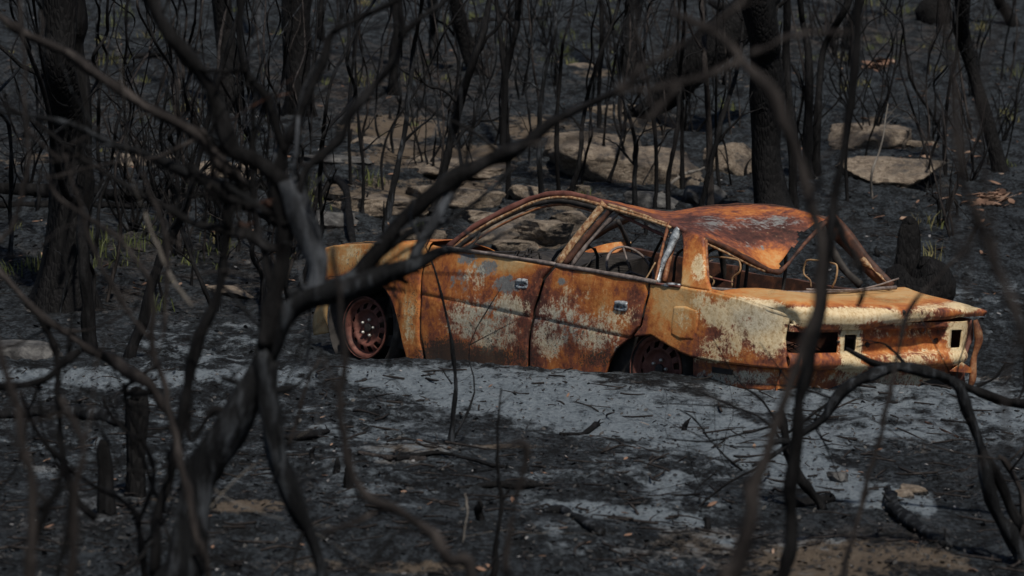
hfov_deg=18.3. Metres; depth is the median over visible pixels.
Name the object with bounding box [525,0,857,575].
burnt shrub
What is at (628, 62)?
charred sapling
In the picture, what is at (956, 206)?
burnt stub
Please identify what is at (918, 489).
boulder
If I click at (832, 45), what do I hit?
burnt bush
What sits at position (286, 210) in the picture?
burnt shrub
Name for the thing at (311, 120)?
charred sapling
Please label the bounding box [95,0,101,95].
charred sapling
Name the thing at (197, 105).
burnt bush
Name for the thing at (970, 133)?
charred sapling
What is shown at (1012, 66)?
charred sapling
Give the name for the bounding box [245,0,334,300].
charred sapling
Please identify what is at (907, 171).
boulder
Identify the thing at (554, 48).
charred sapling
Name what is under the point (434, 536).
burnt shrub
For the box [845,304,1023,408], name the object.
burnt shrub
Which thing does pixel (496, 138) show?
charred sapling
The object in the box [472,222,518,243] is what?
boulder
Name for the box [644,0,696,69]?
burnt bush
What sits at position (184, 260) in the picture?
grass
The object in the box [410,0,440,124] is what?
charred sapling
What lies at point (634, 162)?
charred sapling
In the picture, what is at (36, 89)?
charred sapling
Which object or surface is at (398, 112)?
charred sapling
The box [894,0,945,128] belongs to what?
charred sapling
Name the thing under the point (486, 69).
burnt bush
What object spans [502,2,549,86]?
charred sapling
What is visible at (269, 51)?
charred sapling
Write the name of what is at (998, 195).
leaf litter
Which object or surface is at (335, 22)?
charred sapling
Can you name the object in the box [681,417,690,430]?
burnt stub
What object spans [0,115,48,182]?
burnt bush
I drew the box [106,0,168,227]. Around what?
charred sapling
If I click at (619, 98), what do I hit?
charred sapling
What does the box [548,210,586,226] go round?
boulder
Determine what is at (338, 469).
burnt stub
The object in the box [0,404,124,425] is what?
fallen log
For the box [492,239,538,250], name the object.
boulder
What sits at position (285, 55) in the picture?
charred sapling
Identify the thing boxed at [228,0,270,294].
charred sapling
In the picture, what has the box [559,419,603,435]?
fallen log
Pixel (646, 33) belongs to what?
charred sapling
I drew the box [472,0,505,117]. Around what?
charred sapling
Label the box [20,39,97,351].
charred tree
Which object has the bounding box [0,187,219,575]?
burnt shrub
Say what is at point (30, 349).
boulder
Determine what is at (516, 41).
charred sapling
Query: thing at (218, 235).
burnt bush
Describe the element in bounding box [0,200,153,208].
fallen log
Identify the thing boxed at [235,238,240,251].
burnt stub
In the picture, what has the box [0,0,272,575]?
burnt shrub
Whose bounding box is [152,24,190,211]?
charred sapling
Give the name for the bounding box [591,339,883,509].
burnt shrub
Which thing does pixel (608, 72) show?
charred sapling
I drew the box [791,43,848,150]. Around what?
burnt bush
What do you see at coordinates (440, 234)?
boulder
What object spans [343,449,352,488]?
burnt stump
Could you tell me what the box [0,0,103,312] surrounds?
charred tree
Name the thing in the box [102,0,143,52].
charred sapling
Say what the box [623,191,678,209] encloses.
boulder
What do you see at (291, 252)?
burnt bush
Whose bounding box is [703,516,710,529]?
burnt stub
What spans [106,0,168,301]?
charred sapling
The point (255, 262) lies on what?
charred sapling
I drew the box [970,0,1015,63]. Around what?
charred sapling
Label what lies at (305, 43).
charred sapling
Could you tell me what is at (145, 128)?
fallen log
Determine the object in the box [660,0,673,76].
charred sapling
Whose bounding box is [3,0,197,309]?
charred sapling
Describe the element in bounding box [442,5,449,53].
charred sapling
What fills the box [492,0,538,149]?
charred sapling
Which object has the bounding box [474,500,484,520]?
burnt stub
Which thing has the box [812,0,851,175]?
charred tree
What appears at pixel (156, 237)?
charred sapling
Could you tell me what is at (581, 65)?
boulder
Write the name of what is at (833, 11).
burnt bush
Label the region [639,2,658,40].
charred sapling
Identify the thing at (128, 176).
burnt bush
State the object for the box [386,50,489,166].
burnt bush
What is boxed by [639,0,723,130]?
burnt bush
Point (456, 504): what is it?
twig litter
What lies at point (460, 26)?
charred tree
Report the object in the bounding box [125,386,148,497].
burnt stump
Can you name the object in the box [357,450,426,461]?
fallen log
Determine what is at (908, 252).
burnt stump
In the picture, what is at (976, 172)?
burnt bush
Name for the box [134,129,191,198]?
burnt bush
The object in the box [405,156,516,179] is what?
boulder
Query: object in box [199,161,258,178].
boulder
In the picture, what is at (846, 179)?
charred sapling
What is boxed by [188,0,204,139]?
charred sapling
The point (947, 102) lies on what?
charred sapling
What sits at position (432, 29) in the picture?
charred tree
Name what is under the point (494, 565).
burnt sapling
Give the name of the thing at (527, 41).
charred sapling
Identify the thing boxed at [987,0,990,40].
charred sapling
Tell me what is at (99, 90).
charred sapling
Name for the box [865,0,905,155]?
charred sapling
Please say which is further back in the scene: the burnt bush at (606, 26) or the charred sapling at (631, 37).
the burnt bush at (606, 26)
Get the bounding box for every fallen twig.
[659,167,703,192]
[924,421,958,437]
[940,418,965,423]
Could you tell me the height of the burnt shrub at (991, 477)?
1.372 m
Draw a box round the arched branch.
[322,175,355,242]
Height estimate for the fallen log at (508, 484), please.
0.056 m
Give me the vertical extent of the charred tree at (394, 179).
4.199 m
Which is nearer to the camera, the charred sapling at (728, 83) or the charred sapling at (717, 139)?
the charred sapling at (717, 139)
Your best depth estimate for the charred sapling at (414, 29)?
36.79 m
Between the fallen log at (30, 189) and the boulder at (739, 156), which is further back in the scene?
the boulder at (739, 156)
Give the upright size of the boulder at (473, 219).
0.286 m
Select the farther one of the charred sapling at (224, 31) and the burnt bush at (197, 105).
the burnt bush at (197, 105)
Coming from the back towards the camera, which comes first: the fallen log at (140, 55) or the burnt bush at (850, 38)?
the burnt bush at (850, 38)
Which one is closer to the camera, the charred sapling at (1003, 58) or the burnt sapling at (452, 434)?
the burnt sapling at (452, 434)
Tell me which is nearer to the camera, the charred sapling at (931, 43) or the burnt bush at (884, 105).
the burnt bush at (884, 105)
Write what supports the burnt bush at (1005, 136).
on the ground at (408, 420)
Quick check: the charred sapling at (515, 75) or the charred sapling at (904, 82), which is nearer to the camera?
the charred sapling at (904, 82)
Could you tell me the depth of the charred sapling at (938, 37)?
30.89 m
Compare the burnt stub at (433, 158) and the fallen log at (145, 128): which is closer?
the burnt stub at (433, 158)
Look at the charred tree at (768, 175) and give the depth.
27.64 m
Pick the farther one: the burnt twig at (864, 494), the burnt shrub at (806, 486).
the burnt shrub at (806, 486)
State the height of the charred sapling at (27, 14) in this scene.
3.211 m
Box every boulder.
[0,339,63,360]
[110,153,171,167]
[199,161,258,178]
[206,285,252,297]
[292,155,374,165]
[316,210,358,227]
[331,194,428,217]
[351,136,421,149]
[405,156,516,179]
[405,185,495,208]
[406,228,446,239]
[462,210,491,221]
[468,212,534,223]
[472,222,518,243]
[483,190,505,205]
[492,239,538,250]
[508,185,537,200]
[514,219,574,245]
[542,131,641,156]
[548,140,703,187]
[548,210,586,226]
[566,63,592,67]
[566,184,591,194]
[587,104,635,115]
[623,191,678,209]
[681,185,727,205]
[702,142,751,175]
[826,471,847,482]
[828,123,911,150]
[834,156,946,187]
[885,256,955,300]
[894,489,914,498]
[900,483,928,495]
[905,140,937,147]
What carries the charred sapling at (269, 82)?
on the ground at (408, 420)
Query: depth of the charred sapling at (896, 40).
33.95 m
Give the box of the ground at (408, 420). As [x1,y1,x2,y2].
[0,0,1023,575]
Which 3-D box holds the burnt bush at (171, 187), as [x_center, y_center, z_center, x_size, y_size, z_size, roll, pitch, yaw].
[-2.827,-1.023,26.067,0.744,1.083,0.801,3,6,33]
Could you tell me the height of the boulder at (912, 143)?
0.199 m
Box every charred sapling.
[0,0,30,254]
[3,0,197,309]
[10,0,48,206]
[12,0,41,129]
[24,0,34,31]
[26,0,42,52]
[33,3,41,56]
[35,0,44,48]
[37,0,92,253]
[39,23,103,131]
[48,5,189,312]
[89,0,197,217]
[90,0,181,259]
[91,0,108,197]
[91,0,114,95]
[91,2,129,99]
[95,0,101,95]
[100,30,162,298]
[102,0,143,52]
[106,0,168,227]
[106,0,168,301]
[106,10,210,304]
[115,0,193,285]
[141,0,196,236]
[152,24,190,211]
[153,0,179,125]
[168,0,211,50]
[171,0,180,92]
[174,0,205,158]
[181,0,207,137]
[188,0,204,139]
[199,1,257,198]
[202,0,269,260]
[204,35,273,304]
[212,0,262,110]
[217,0,243,172]
[218,0,297,311]
[221,0,246,223]
[221,0,300,227]
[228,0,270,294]
[244,0,274,176]
[244,0,316,203]
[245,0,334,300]
[248,0,271,137]
[249,0,303,175]
[267,0,312,152]
[273,0,295,298]
[282,0,339,154]
[292,0,338,174]
[294,0,351,259]
[298,0,375,286]
[310,0,326,131]
[316,0,324,40]
[320,0,349,61]
[347,0,398,184]
[349,0,376,73]
[353,0,405,157]
[354,0,410,213]
[356,0,371,50]
[357,16,387,86]
[374,0,391,137]
[377,0,391,46]
[380,0,467,189]
[380,26,392,73]
[387,0,428,78]
[390,0,413,153]
[407,0,457,155]
[409,0,471,159]
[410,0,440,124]
[429,1,473,100]
[431,0,456,173]
[442,0,511,134]
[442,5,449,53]
[443,0,460,156]
[466,0,504,82]
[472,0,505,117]
[492,0,521,145]
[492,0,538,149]
[492,0,540,164]
[494,0,509,144]
[494,0,514,199]
[501,0,529,63]
[502,0,538,99]
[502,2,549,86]
[503,0,507,50]
[514,0,538,99]
[514,0,584,205]
[521,0,530,95]
[530,0,574,190]
[538,0,589,96]
[540,0,548,51]
[544,0,555,95]
[554,0,620,191]
[565,0,604,128]
[577,0,633,181]
[577,0,660,180]
[578,0,599,184]
[578,0,626,143]
[582,0,658,130]
[588,0,636,119]
[590,19,609,103]
[592,0,645,101]
[597,0,689,205]
[602,0,626,145]
[602,0,675,122]
[604,9,644,95]
[607,3,649,150]
[614,0,649,94]
[620,0,664,134]
[620,0,687,103]
[628,0,679,208]
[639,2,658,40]
[642,0,681,184]
[644,0,649,62]
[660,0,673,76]
[660,0,684,188]
[663,0,702,209]
[682,0,714,204]
[682,0,744,187]
[698,0,784,206]
[713,38,747,133]
[714,10,737,185]
[717,0,746,134]
[729,58,740,126]
[790,0,804,82]
[802,0,821,56]
[803,0,813,39]
[812,0,821,28]
[834,0,906,201]
[839,4,853,100]
[852,0,898,108]
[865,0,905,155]
[869,0,877,28]
[870,92,904,198]
[873,0,927,123]
[879,0,932,174]
[883,0,903,87]
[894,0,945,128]
[905,14,958,158]
[912,0,973,138]
[914,0,973,190]
[927,0,947,75]
[928,0,986,133]
[933,2,992,124]
[936,0,963,85]
[942,0,980,175]
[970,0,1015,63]
[971,0,984,44]
[977,45,1023,160]
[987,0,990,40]
[1000,0,1013,80]
[1009,0,1023,79]
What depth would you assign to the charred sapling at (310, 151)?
29.13 m
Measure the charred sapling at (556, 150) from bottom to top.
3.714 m
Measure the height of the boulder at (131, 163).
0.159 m
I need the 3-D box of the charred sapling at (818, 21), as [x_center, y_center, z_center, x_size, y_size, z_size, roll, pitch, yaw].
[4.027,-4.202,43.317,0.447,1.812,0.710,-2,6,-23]
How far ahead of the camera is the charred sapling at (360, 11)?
39.12 m
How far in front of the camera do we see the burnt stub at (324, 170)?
27.87 m
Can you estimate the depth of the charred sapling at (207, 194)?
24.82 m
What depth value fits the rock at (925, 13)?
45.11 m
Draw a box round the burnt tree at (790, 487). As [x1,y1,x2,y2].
[770,0,908,575]
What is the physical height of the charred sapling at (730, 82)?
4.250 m
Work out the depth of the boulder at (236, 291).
23.71 m
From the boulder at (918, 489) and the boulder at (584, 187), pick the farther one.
the boulder at (584, 187)
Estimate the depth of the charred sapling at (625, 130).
30.71 m
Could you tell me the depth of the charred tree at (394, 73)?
34.00 m
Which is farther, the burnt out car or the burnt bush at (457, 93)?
the burnt bush at (457, 93)
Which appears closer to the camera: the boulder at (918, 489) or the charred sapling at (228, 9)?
the boulder at (918, 489)
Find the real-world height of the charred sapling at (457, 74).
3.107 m
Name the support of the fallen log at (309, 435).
on the ground at (408, 420)
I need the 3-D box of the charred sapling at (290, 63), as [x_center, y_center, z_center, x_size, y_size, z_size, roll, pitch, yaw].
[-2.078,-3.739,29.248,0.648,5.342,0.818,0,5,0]
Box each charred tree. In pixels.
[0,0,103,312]
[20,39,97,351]
[74,0,94,276]
[123,17,261,358]
[207,0,242,113]
[252,0,262,40]
[280,0,317,116]
[385,0,441,220]
[387,0,402,95]
[387,0,515,207]
[412,0,487,74]
[427,0,443,61]
[619,0,640,77]
[741,0,794,207]
[779,0,815,179]
[782,0,798,208]
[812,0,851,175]
[840,0,864,48]
[952,0,1009,172]
[993,0,1020,26]
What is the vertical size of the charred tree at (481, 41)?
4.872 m
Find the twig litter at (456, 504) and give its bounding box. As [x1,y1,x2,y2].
[0,2,1023,575]
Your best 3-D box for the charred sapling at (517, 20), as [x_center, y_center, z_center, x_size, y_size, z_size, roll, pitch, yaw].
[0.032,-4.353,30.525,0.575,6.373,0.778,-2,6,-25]
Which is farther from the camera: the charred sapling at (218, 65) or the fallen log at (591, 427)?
the charred sapling at (218, 65)
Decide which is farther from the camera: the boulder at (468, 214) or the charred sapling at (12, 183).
the boulder at (468, 214)
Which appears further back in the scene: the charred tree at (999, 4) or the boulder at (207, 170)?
the charred tree at (999, 4)
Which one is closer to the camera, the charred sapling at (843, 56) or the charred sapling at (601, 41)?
the charred sapling at (601, 41)
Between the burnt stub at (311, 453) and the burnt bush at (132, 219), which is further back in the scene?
the burnt bush at (132, 219)
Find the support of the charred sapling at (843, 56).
on the ground at (408, 420)
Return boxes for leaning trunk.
[623,0,780,118]
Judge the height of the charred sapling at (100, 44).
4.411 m
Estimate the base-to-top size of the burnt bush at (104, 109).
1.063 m
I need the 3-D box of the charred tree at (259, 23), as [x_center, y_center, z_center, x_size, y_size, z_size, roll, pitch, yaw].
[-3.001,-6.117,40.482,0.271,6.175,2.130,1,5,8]
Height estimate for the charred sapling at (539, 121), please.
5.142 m
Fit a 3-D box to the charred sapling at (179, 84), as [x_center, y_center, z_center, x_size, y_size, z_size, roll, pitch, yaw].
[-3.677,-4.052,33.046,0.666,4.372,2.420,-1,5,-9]
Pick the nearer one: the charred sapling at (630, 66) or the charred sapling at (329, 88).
the charred sapling at (329, 88)
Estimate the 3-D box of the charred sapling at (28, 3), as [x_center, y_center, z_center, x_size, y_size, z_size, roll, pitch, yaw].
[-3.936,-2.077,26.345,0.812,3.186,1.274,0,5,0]
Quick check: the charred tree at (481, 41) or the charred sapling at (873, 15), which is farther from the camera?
the charred sapling at (873, 15)
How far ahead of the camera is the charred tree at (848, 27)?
42.64 m
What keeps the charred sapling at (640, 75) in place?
on the ground at (408, 420)
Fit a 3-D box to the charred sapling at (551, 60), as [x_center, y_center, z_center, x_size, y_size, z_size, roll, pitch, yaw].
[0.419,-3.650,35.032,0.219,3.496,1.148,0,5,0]
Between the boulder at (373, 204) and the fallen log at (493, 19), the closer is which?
the boulder at (373, 204)
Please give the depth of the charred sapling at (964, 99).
34.03 m
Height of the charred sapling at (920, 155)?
2.963 m
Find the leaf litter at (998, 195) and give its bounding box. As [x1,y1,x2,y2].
[2,9,1023,571]
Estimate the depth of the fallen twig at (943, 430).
16.55 m
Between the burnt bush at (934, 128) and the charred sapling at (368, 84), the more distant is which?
the burnt bush at (934, 128)
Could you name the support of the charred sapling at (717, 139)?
on the ground at (408, 420)
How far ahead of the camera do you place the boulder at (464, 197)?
27.86 m
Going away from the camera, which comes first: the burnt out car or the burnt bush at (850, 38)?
the burnt out car
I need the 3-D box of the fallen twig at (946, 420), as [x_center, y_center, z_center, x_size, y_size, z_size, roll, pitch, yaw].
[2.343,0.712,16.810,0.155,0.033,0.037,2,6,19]
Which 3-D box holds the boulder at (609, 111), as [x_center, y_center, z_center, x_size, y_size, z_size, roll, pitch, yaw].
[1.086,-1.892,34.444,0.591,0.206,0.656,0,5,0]
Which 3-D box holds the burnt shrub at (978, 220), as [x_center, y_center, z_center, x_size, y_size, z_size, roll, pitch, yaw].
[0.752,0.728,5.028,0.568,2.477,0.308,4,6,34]
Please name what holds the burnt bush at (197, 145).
on the ground at (408, 420)
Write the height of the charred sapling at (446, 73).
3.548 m
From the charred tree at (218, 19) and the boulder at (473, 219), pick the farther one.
the charred tree at (218, 19)
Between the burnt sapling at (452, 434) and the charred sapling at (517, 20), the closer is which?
the burnt sapling at (452, 434)
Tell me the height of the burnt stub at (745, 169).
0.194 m
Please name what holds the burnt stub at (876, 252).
on the ground at (408, 420)
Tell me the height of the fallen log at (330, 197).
0.245 m
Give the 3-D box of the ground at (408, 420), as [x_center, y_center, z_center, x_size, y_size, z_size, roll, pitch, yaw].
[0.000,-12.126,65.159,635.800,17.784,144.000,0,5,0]
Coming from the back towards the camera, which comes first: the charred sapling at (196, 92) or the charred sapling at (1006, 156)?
the charred sapling at (1006, 156)
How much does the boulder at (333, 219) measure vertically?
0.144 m
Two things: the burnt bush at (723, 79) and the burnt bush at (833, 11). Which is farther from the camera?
the burnt bush at (833, 11)
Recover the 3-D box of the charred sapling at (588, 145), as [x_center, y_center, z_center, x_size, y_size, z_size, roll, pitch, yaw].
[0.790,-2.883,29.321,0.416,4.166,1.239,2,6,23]
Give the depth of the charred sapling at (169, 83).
26.00 m
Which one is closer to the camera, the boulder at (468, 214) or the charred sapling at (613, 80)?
the boulder at (468, 214)
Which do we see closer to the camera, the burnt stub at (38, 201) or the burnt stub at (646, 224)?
the burnt stub at (38, 201)
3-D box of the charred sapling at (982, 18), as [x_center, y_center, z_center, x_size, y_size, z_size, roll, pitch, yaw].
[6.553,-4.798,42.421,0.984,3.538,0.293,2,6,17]
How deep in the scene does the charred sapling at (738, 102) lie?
34.41 m
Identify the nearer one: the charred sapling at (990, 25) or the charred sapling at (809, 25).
the charred sapling at (809, 25)
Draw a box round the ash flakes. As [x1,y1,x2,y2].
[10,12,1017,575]
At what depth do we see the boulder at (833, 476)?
14.46 m
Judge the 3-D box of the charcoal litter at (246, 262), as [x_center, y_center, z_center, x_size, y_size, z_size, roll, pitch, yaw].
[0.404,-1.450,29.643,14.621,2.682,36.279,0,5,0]
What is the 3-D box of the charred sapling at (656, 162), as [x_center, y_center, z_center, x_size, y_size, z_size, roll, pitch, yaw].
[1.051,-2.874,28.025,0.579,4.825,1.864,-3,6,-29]
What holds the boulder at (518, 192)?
on the ground at (408, 420)
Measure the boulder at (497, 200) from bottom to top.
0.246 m
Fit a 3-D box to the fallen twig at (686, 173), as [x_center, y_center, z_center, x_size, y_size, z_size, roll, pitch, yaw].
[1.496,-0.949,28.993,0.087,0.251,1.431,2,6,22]
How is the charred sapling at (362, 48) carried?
on the ground at (408, 420)
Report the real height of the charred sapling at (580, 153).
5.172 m
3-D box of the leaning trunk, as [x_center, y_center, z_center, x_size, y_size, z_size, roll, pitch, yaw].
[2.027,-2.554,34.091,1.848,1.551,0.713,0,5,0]
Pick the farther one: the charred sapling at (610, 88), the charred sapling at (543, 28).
the charred sapling at (543, 28)
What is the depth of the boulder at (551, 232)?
26.11 m
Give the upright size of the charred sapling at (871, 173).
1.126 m
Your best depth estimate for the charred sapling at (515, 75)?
34.58 m
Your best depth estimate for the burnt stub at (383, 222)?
24.74 m
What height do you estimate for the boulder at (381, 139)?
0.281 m
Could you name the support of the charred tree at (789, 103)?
on the ground at (408, 420)
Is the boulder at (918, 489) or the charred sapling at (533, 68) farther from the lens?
the charred sapling at (533, 68)
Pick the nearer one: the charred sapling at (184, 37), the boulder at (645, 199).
the boulder at (645, 199)
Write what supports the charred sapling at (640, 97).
on the ground at (408, 420)
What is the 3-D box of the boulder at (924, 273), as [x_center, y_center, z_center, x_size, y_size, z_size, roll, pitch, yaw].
[3.205,0.116,25.108,0.599,0.752,0.624,0,5,0]
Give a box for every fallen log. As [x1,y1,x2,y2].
[0,182,204,200]
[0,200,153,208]
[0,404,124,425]
[49,400,123,407]
[88,52,275,62]
[92,127,175,131]
[256,180,368,200]
[284,424,330,440]
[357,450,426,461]
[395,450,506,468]
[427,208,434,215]
[441,480,579,489]
[448,15,593,23]
[542,505,605,535]
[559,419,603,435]
[796,493,835,506]
[882,484,952,549]
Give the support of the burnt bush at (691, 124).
on the ground at (408, 420)
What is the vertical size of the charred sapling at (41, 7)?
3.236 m
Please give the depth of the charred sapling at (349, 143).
28.00 m
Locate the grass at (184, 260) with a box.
[0,0,1022,311]
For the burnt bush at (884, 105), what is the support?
on the ground at (408, 420)
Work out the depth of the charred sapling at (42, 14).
28.73 m
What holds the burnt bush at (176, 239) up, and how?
on the ground at (408, 420)
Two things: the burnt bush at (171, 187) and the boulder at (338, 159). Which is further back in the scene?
the boulder at (338, 159)
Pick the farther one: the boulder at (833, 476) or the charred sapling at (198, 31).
the charred sapling at (198, 31)
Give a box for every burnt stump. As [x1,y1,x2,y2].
[96,438,116,515]
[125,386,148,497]
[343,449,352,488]
[894,216,920,273]
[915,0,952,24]
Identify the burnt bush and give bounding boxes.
[0,67,30,136]
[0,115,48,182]
[90,29,177,183]
[91,50,195,204]
[91,58,126,136]
[92,113,195,231]
[106,69,183,179]
[128,100,202,217]
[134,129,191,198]
[149,154,209,256]
[151,90,240,187]
[170,53,213,125]
[193,155,234,250]
[195,157,356,274]
[209,96,306,198]
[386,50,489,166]
[403,24,438,91]
[431,52,484,146]
[459,0,515,78]
[528,0,560,45]
[535,24,564,86]
[574,0,620,53]
[623,33,727,131]
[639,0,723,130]
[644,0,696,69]
[695,0,727,84]
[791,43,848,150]
[794,0,867,108]
[803,0,840,47]
[815,29,903,129]
[816,0,841,56]
[822,0,879,66]
[879,80,986,237]
[913,165,956,225]
[919,96,944,140]
[933,82,1022,180]
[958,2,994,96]
[986,69,1023,140]
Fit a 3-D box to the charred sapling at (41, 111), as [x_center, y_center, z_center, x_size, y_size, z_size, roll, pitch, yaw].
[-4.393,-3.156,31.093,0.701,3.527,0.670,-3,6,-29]
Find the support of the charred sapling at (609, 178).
on the ground at (408, 420)
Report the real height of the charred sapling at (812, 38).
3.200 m
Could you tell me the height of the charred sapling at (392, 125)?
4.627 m
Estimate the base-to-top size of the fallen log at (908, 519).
0.128 m
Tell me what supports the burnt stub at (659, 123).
on the ground at (408, 420)
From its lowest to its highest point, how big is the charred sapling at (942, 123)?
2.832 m
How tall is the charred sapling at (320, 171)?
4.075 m
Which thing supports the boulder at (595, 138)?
on the ground at (408, 420)
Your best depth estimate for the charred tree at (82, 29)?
22.99 m
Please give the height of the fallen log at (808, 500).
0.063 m
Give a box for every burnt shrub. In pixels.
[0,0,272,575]
[0,0,763,575]
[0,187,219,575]
[0,316,115,575]
[274,151,534,575]
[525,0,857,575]
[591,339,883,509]
[674,313,1023,565]
[792,0,1023,485]
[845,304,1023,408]
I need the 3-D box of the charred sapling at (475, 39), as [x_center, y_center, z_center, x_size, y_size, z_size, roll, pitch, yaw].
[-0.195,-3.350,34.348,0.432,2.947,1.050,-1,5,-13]
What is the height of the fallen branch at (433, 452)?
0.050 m
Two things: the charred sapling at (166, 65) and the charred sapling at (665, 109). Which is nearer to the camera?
the charred sapling at (665, 109)
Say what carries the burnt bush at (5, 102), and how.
on the ground at (408, 420)
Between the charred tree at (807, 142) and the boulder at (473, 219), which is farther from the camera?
the charred tree at (807, 142)
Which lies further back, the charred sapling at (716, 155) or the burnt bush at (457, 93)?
the burnt bush at (457, 93)
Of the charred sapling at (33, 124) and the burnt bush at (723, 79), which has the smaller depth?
the charred sapling at (33, 124)
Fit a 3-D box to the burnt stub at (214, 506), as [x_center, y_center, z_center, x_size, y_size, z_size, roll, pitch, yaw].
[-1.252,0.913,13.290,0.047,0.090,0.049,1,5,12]
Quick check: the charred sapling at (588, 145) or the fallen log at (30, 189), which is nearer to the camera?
the fallen log at (30, 189)
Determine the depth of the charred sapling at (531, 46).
30.09 m
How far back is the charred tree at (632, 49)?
37.59 m
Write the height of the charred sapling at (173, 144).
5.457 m
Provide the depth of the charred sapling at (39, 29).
31.75 m
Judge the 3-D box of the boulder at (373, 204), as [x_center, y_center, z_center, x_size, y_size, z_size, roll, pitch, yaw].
[-1.091,-0.667,27.195,0.850,0.256,0.955,-5,7,-42]
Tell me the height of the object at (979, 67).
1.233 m
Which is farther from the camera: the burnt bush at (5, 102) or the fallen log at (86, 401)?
the burnt bush at (5, 102)
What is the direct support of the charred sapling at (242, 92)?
on the ground at (408, 420)
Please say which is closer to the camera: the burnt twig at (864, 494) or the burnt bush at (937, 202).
the burnt twig at (864, 494)
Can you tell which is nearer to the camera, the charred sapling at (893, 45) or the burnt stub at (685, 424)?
the burnt stub at (685, 424)
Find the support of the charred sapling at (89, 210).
on the ground at (408, 420)
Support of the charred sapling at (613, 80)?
on the ground at (408, 420)
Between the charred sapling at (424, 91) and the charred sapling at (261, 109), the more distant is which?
the charred sapling at (424, 91)
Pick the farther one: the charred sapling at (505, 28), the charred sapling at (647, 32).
the charred sapling at (505, 28)
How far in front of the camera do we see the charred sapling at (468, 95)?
33.95 m
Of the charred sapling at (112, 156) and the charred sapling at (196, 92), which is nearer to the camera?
the charred sapling at (112, 156)
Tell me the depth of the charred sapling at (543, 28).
40.97 m
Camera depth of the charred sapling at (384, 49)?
37.08 m
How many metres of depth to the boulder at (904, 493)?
14.11 m
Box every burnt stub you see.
[35,161,42,210]
[211,497,216,508]
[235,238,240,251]
[309,446,316,460]
[313,93,316,116]
[323,165,327,177]
[332,456,340,473]
[382,201,384,231]
[432,133,435,178]
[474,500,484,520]
[634,198,647,234]
[656,116,664,135]
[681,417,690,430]
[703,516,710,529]
[744,159,750,175]
[874,246,879,256]
[954,198,958,215]
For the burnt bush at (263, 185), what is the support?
on the ground at (408, 420)
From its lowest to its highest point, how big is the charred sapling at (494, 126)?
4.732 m
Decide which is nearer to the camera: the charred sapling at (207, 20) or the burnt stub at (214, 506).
the burnt stub at (214, 506)
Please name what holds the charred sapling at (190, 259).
on the ground at (408, 420)
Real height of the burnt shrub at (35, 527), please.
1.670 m
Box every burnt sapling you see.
[293,130,520,445]
[327,294,612,575]
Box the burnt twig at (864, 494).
[840,225,993,575]
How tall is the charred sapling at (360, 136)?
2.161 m
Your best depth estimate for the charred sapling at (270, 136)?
30.75 m
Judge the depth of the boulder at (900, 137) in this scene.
32.81 m
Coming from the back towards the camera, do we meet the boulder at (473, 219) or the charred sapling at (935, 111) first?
the charred sapling at (935, 111)
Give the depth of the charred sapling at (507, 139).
28.47 m
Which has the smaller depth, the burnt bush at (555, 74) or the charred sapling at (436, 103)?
the charred sapling at (436, 103)
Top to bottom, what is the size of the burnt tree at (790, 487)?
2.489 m
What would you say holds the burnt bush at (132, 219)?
on the ground at (408, 420)
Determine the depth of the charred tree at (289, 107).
32.00 m
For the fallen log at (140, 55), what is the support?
on the ground at (408, 420)
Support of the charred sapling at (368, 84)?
on the ground at (408, 420)
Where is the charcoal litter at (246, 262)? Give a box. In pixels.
[0,0,1023,575]
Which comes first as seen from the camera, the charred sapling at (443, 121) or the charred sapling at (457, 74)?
the charred sapling at (443, 121)
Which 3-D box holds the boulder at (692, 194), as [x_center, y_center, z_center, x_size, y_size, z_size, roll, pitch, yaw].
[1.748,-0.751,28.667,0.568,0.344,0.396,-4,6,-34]
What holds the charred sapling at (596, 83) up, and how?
on the ground at (408, 420)
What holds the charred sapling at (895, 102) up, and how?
on the ground at (408, 420)
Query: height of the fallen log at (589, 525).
0.065 m
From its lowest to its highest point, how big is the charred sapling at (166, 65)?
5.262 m
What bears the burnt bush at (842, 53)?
on the ground at (408, 420)
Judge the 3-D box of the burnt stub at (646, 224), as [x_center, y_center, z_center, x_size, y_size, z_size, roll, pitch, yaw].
[1.102,-0.595,27.117,0.130,0.341,0.038,2,6,16]
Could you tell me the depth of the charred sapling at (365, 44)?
36.51 m
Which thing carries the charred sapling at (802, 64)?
on the ground at (408, 420)
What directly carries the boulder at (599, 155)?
on the ground at (408, 420)
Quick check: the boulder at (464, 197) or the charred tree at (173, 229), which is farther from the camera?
the boulder at (464, 197)
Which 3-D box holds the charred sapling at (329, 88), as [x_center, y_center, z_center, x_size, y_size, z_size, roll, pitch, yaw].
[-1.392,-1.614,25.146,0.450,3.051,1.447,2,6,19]
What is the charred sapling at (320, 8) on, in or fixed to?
on the ground at (408, 420)
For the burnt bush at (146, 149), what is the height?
1.517 m
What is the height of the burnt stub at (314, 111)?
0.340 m
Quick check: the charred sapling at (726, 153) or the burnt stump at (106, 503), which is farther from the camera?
the charred sapling at (726, 153)
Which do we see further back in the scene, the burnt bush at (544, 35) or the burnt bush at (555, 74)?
the burnt bush at (544, 35)
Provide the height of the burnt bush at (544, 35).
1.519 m
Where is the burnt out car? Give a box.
[313,190,986,390]
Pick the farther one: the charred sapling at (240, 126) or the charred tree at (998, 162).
the charred tree at (998, 162)
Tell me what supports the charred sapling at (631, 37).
on the ground at (408, 420)
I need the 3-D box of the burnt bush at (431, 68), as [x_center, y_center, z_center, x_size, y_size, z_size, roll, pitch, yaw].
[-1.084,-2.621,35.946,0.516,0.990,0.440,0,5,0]
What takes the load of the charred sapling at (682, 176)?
on the ground at (408, 420)
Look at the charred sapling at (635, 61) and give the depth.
31.36 m

